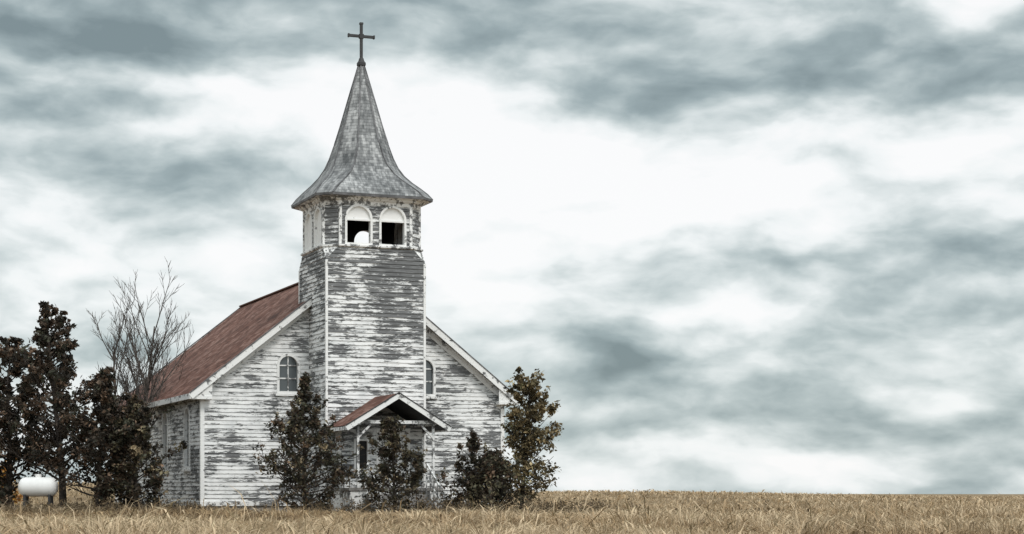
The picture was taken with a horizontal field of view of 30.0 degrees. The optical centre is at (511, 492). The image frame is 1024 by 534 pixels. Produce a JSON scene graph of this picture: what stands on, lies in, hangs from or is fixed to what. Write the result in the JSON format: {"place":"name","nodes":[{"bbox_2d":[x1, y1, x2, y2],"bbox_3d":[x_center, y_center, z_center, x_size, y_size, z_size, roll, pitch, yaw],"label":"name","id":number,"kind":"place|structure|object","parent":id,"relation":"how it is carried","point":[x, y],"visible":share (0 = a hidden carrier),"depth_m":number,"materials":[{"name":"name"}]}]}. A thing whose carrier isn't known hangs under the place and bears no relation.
{"place":"outdoors","nodes":[
{"label":"outdoors","id":0,"kind":"place"},
{"bbox_2d":[0,0,1023,493],"label":"sky","id":1,"kind":"structure","parent":0,"point":[752,246],"materials":[{"name":"white"}]},
{"bbox_2d":[0,479,1023,533],"bbox_3d":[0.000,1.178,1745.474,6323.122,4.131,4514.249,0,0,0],"label":"ground","id":2,"kind":"structure","parent":0,"point":[547,498],"depth_m":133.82,"materials":[{"name":"brown plant"}]},
{"bbox_2d":[0,461,19,507],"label":"shrub","id":3,"kind":"object","parent":2,"relation":"on","point":[6,493],"visible":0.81,"depth_m":60.94,"materials":[{"name":"black plant"}]},
{"bbox_2d":[0,452,22,505],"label":"shrub","id":4,"kind":"object","parent":2,"relation":"on","point":[20,496],"visible":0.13,"depth_m":75.88,"materials":[{"name":"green plant"}]},
{"bbox_2d":[0,336,67,506],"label":"deciduous tree","id":5,"kind":"object","parent":2,"relation":"on","point":[6,387],"visible":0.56,"depth_m":62.09,"materials":[{"name":"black plant"}]},
{"bbox_2d":[18,474,57,506],"bbox_3d":[-14.549,0.217,58.700,1.200,1.570,0.600,0,0,0],"label":"propane tank","id":6,"kind":"object","parent":2,"relation":"on","point":[38,485],"visible":0.88,"depth_m":58.47,"materials":[{"name":"white metal"}]},
{"bbox_2d":[0,301,174,505],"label":"deciduous tree","id":7,"kind":"object","parent":2,"relation":"on","point":[37,367],"visible":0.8,"depth_m":60.32,"materials":[{"name":"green plant"}]},
{"bbox_2d":[39,365,147,510],"bbox_3d":[-12.698,-1.577,59.175,3.097,4.626,3.132,0,0,33],"label":"deciduous tree","id":8,"kind":"object","parent":2,"relation":"on","point":[95,437],"visible":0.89,"depth_m":58.43,"materials":[{"name":"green plant"}]},
{"bbox_2d":[86,394,190,509],"bbox_3d":[-11.354,-1.147,58.504,2.954,3.785,2.218,0,0,10],"label":"deciduous tree","id":9,"kind":"object","parent":2,"relation":"on","point":[129,432],"visible":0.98,"depth_m":58.37,"materials":[{"name":"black plant"}]},
{"bbox_2d":[86,256,195,500],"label":"bare tree","id":10,"kind":"object","parent":2,"relation":"on","point":[146,380],"visible":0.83,"depth_m":65.94,"materials":[{"name":"grey plant"}]},
{"bbox_2d":[142,504,469,511],"bbox_3d":[-7.936,0.725,69.611,10.160,0.750,15.960,0,0,-21],"label":"foundation","id":11,"kind":"object","parent":2,"relation":"on","point":[268,507],"visible":0.1,"depth_m":61.02,"materials":[{"name":"concrete"}]},
{"bbox_2d":[116,399,198,500],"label":"wall","id":12,"kind":"structure","parent":11,"relation":"on","point":[178,484],"depth_m":63.64,"materials":[{"name":"white wood"}]},
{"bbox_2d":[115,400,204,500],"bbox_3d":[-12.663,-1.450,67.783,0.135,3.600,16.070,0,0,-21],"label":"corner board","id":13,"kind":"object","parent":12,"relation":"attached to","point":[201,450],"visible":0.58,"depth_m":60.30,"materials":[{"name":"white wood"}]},
{"bbox_2d":[162,413,168,469],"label":"side window frame","id":14,"kind":"object","parent":12,"relation":"attached to","point":[164,416],"visible":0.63,"depth_m":66.08,"materials":[{"name":"white wood"}]},
{"bbox_2d":[166,418,166,467],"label":"side window glass","id":15,"kind":"object","parent":14,"relation":"attached to","point":[166,442],"visible":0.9,"depth_m":65.98,"materials":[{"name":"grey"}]},
{"bbox_2d":[183,405,190,468],"bbox_3d":[-10.529,-1.800,62.282,0.165,2.080,0.980,0,0,-21],"label":"side window frame","id":16,"kind":"object","parent":12,"relation":"attached to","point":[185,416],"visible":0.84,"depth_m":62.63,"materials":[{"name":"white wood"}]},
{"bbox_2d":[187,414,188,465],"bbox_3d":[-10.499,-1.800,62.294,0.001,1.900,0.800,0,0,-21],"label":"side window glass","id":17,"kind":"object","parent":16,"relation":"attached to","point":[188,441],"visible":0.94,"depth_m":62.49,"materials":[{"name":"grey glass"}]},
{"bbox_2d":[119,284,303,405],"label":"roof shingles","id":18,"kind":"object","parent":12,"relation":"on","point":[232,336],"visible":0.74,"depth_m":67.44,"materials":[{"name":"brown wood"}]},
{"bbox_2d":[146,393,190,407],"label":"eave fascia","id":19,"kind":"structure","parent":18,"relation":"attached to","point":[173,399],"depth_m":62.67,"materials":[{"name":"white wood"}]},
{"bbox_2d":[118,323,220,402],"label":"barge board","id":20,"kind":"object","parent":18,"relation":"attached to","point":[183,352],"visible":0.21,"depth_m":76.62,"materials":[{"name":"white wood"}]},
{"bbox_2d":[119,307,240,400],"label":"roof edge","id":21,"kind":"object","parent":18,"relation":"attached to","point":[199,338],"visible":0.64,"depth_m":76.82,"materials":[{"name":"wood"}]},
{"bbox_2d":[190,395,211,399],"bbox_3d":[-9.794,-2.990,60.111,0.680,0.120,0.320,0,0,-21],"label":"cornice return","id":22,"kind":"object","parent":18,"relation":"on","point":[201,397],"visible":1,"depth_m":60.01,"materials":[{"name":"white wood"}]},
{"bbox_2d":[198,384,211,395],"bbox_3d":[-9.740,-3.290,59.971,0.680,0.480,0.001,0,0,-21],"label":"cornice face","id":23,"kind":"object","parent":22,"relation":"on","point":[207,391],"visible":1,"depth_m":60.04},
{"bbox_2d":[189,298,311,398],"bbox_3d":[-7.487,-5.217,60.800,5.645,4.562,0.054,0,0,-21],"label":"barge board","id":24,"kind":"object","parent":18,"relation":"attached to","point":[247,351],"visible":0.64,"depth_m":60.47,"materials":[{"name":"white wood"}]},
{"bbox_2d":[189,297,311,392],"bbox_3d":[-7.497,-5.325,60.783,5.572,4.448,0.063,0,0,-21],"label":"roof edge","id":25,"kind":"object","parent":18,"relation":"attached to","point":[250,345],"visible":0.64,"depth_m":60.45,"materials":[{"name":"wood"}]},
{"bbox_2d":[239,282,298,306],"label":"ridge cap","id":26,"kind":"object","parent":18,"relation":"on","point":[272,293],"visible":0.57,"depth_m":72.57,"materials":[{"name":"red"}]},
{"bbox_2d":[115,500,493,505],"bbox_3d":[-7.928,0.350,69.588,10.300,0.160,16.050,0,0,-21],"label":"water table","id":27,"kind":"object","parent":11,"relation":"on","point":[224,503],"visible":0.29,"depth_m":60.84,"materials":[{"name":"white wood"}]},
{"bbox_2d":[205,312,500,500],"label":"front wall","id":28,"kind":"structure","parent":11,"relation":"on","point":[243,404],"depth_m":61.12,"materials":[{"name":"white wood"}]},
{"bbox_2d":[212,308,309,386],"bbox_3d":[-7.406,-5.223,61.201,5.205,4.211,0.036,0,0,-21],"label":"frieze","id":29,"kind":"object","parent":28,"relation":"attached to","point":[251,354],"visible":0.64,"depth_m":60.95,"materials":[{"name":"white wood"}]},
{"bbox_2d":[275,393,297,395],"bbox_3d":[-7.164,-3.136,61.295,0.860,0.073,0.110,0,0,-21],"label":"front window sill","id":30,"kind":"structure","parent":28,"relation":"attached to","point":[279,394],"depth_m":61.18,"materials":[{"name":"white wood"}]},
{"bbox_2d":[277,354,299,393],"bbox_3d":[-7.190,-3.815,61.362,0.760,1.290,0.165,0,0,-21],"label":"front window frame","id":31,"kind":"object","parent":28,"relation":"attached to","point":[295,358],"visible":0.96,"depth_m":61.27,"materials":[{"name":"white wood"}]},
{"bbox_2d":[280,356,296,390],"bbox_3d":[-7.202,-3.815,61.393,0.600,1.130,0.001,0,0,-21],"label":"front window glass","id":32,"kind":"object","parent":31,"relation":"attached to","point":[292,374],"visible":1,"depth_m":61.41,"materials":[{"name":"grey glass"}]},
{"bbox_2d":[280,356,296,390],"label":"front window mullions","id":33,"kind":"object","parent":31,"relation":"attached to","point":[287,365],"visible":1,"depth_m":61.36,"materials":[{"name":"white wood"}]},
{"bbox_2d":[426,357,435,395],"bbox_3d":[-2.900,-3.815,63.022,0.760,1.290,0.165,0,0,-21],"label":"front window frame","id":34,"kind":"object","parent":28,"relation":"attached to","point":[433,377],"visible":0.44,"depth_m":63.07,"materials":[{"name":"white wood"}]},
{"bbox_2d":[426,360,431,393],"bbox_3d":[-2.912,-3.815,63.052,0.600,1.130,0.001,0,0,-21],"label":"front window glass","id":35,"kind":"object","parent":34,"relation":"attached to","point":[428,378],"visible":0.4,"depth_m":63.11,"materials":[{"name":"grey glass"}]},
{"bbox_2d":[426,396,437,398],"bbox_3d":[-2.874,-3.136,62.954,0.860,0.073,0.110,0,0,-21],"label":"front window sill","id":36,"kind":"structure","parent":28,"relation":"attached to","point":[431,397],"depth_m":62.99,"materials":[{"name":"white wood"}]},
{"bbox_2d":[426,326,498,396],"bbox_3d":[-2.668,-5.223,63.034,5.205,4.211,0.030,0,0,-21],"label":"frieze","id":37,"kind":"object","parent":28,"relation":"attached to","point":[432,335],"visible":0.64,"depth_m":63.41,"materials":[{"name":"white wood"}]},
{"bbox_2d":[291,22,432,503],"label":"tower","id":38,"kind":"structure","parent":11,"relation":"on","point":[367,325],"depth_m":60.41,"materials":[{"name":"white wood"}]},
{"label":"roof","id":39,"kind":"object","parent":38,"relation":"attached to","visible":0},
{"bbox_2d":[426,317,507,388],"bbox_3d":[-2.321,-5.325,62.786,5.572,4.448,0.060,0,0,-21],"label":"roof edge","id":40,"kind":"object","parent":39,"relation":"attached to","point":[466,352],"visible":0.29,"depth_m":63.08,"materials":[{"name":"grey wood"}]},
{"bbox_2d":[426,318,517,404],"bbox_3d":[-2.339,-5.217,62.791,5.645,4.562,0.054,0,0,-21],"label":"barge board","id":41,"kind":"object","parent":39,"relation":"attached to","point":[464,355],"visible":0.43,"depth_m":63.12,"materials":[{"name":"white wood"}]},
{"bbox_2d":[496,401,516,404],"bbox_3d":[-0.169,-2.990,63.835,0.680,0.120,0.320,0,0,-21],"label":"cornice return","id":42,"kind":"object","parent":39,"relation":"on","point":[502,402],"visible":0.84,"depth_m":63.66,"materials":[{"name":"white wood"}]},
{"bbox_2d":[499,389,509,400],"bbox_3d":[-0.115,-3.290,63.695,0.680,0.480,0.001,0,0,-21],"label":"cornice face","id":43,"kind":"object","parent":42,"relation":"on","point":[503,396],"visible":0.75,"depth_m":63.62},
{"bbox_2d":[252,371,371,510],"bbox_3d":[-5.999,-1.396,56.123,3.398,4.367,3.777,0,0,31],"label":"conical tree","id":44,"kind":"object","parent":2,"relation":"on","point":[299,422],"visible":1,"depth_m":56.05,"materials":[{"name":"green plant"}]},
{"bbox_2d":[325,392,451,513],"bbox_3d":[-3.653,-0.949,58.538,3.378,4.198,3.665,0,0,-21],"label":"entry porch","id":45,"kind":"object","parent":2,"relation":"on","point":[354,431],"visible":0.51,"depth_m":58.88,"materials":[{"name":"white wood"}]},
{"bbox_2d":[356,441,365,471],"bbox_3d":[-4.691,-1.125,59.351,0.350,0.950,0.020,0,0,-21],"label":"sidelight window","id":46,"kind":"structure","parent":45,"relation":"in","point":[362,458],"depth_m":59.35,"materials":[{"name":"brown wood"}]},
{"bbox_2d":[380,432,405,486],"bbox_3d":[-3.737,-1.035,59.726,0.860,1.730,0.050,0,0,-21],"label":"door","id":47,"kind":"structure","parent":45,"relation":"in","point":[401,433],"depth_m":59.79,"materials":[{"name":"grey wood"}]},
{"bbox_2d":[383,437,402,481],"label":"door panels","id":48,"kind":"structure","parent":45,"relation":"in","point":[401,441],"depth_m":59.76,"materials":[{"name":"grey wood"}]},
{"bbox_2d":[356,415,427,511],"bbox_3d":[-3.431,-0.753,54.721,2.156,2.968,2.566,0,0,0],"label":"sapling","id":49,"kind":"object","parent":2,"relation":"on","point":[393,444],"visible":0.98,"depth_m":54.43,"materials":[{"name":"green plant"}]},
{"bbox_2d":[433,429,532,511],"bbox_3d":[-0.784,-0.560,56.351,2.490,2.635,2.314,0,0,44],"label":"shrub","id":50,"kind":"object","parent":2,"relation":"on","point":[490,470],"visible":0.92,"depth_m":56.14,"materials":[{"name":"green plant"}]},
{"bbox_2d":[479,366,563,508],"bbox_3d":[0.310,-1.527,57.667,2.559,4.567,2.718,0,0,37],"label":"deciduous tree","id":51,"kind":"object","parent":2,"relation":"on","point":[525,447],"visible":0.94,"depth_m":57.19,"materials":[{"name":"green plant"}]},
{"label":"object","id":52,"kind":"object","parent":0,"visible":0},
{"bbox_2d":[500,405,503,476],"bbox_3d":[-3.210,-1.450,71.439,0.135,3.600,16.070,0,0,-21],"label":"corner board","id":53,"kind":"object","parent":52,"relation":"attached to","point":[502,430],"visible":0.25,"depth_m":63.94,"materials":[{"name":"white wood"}]}
]}

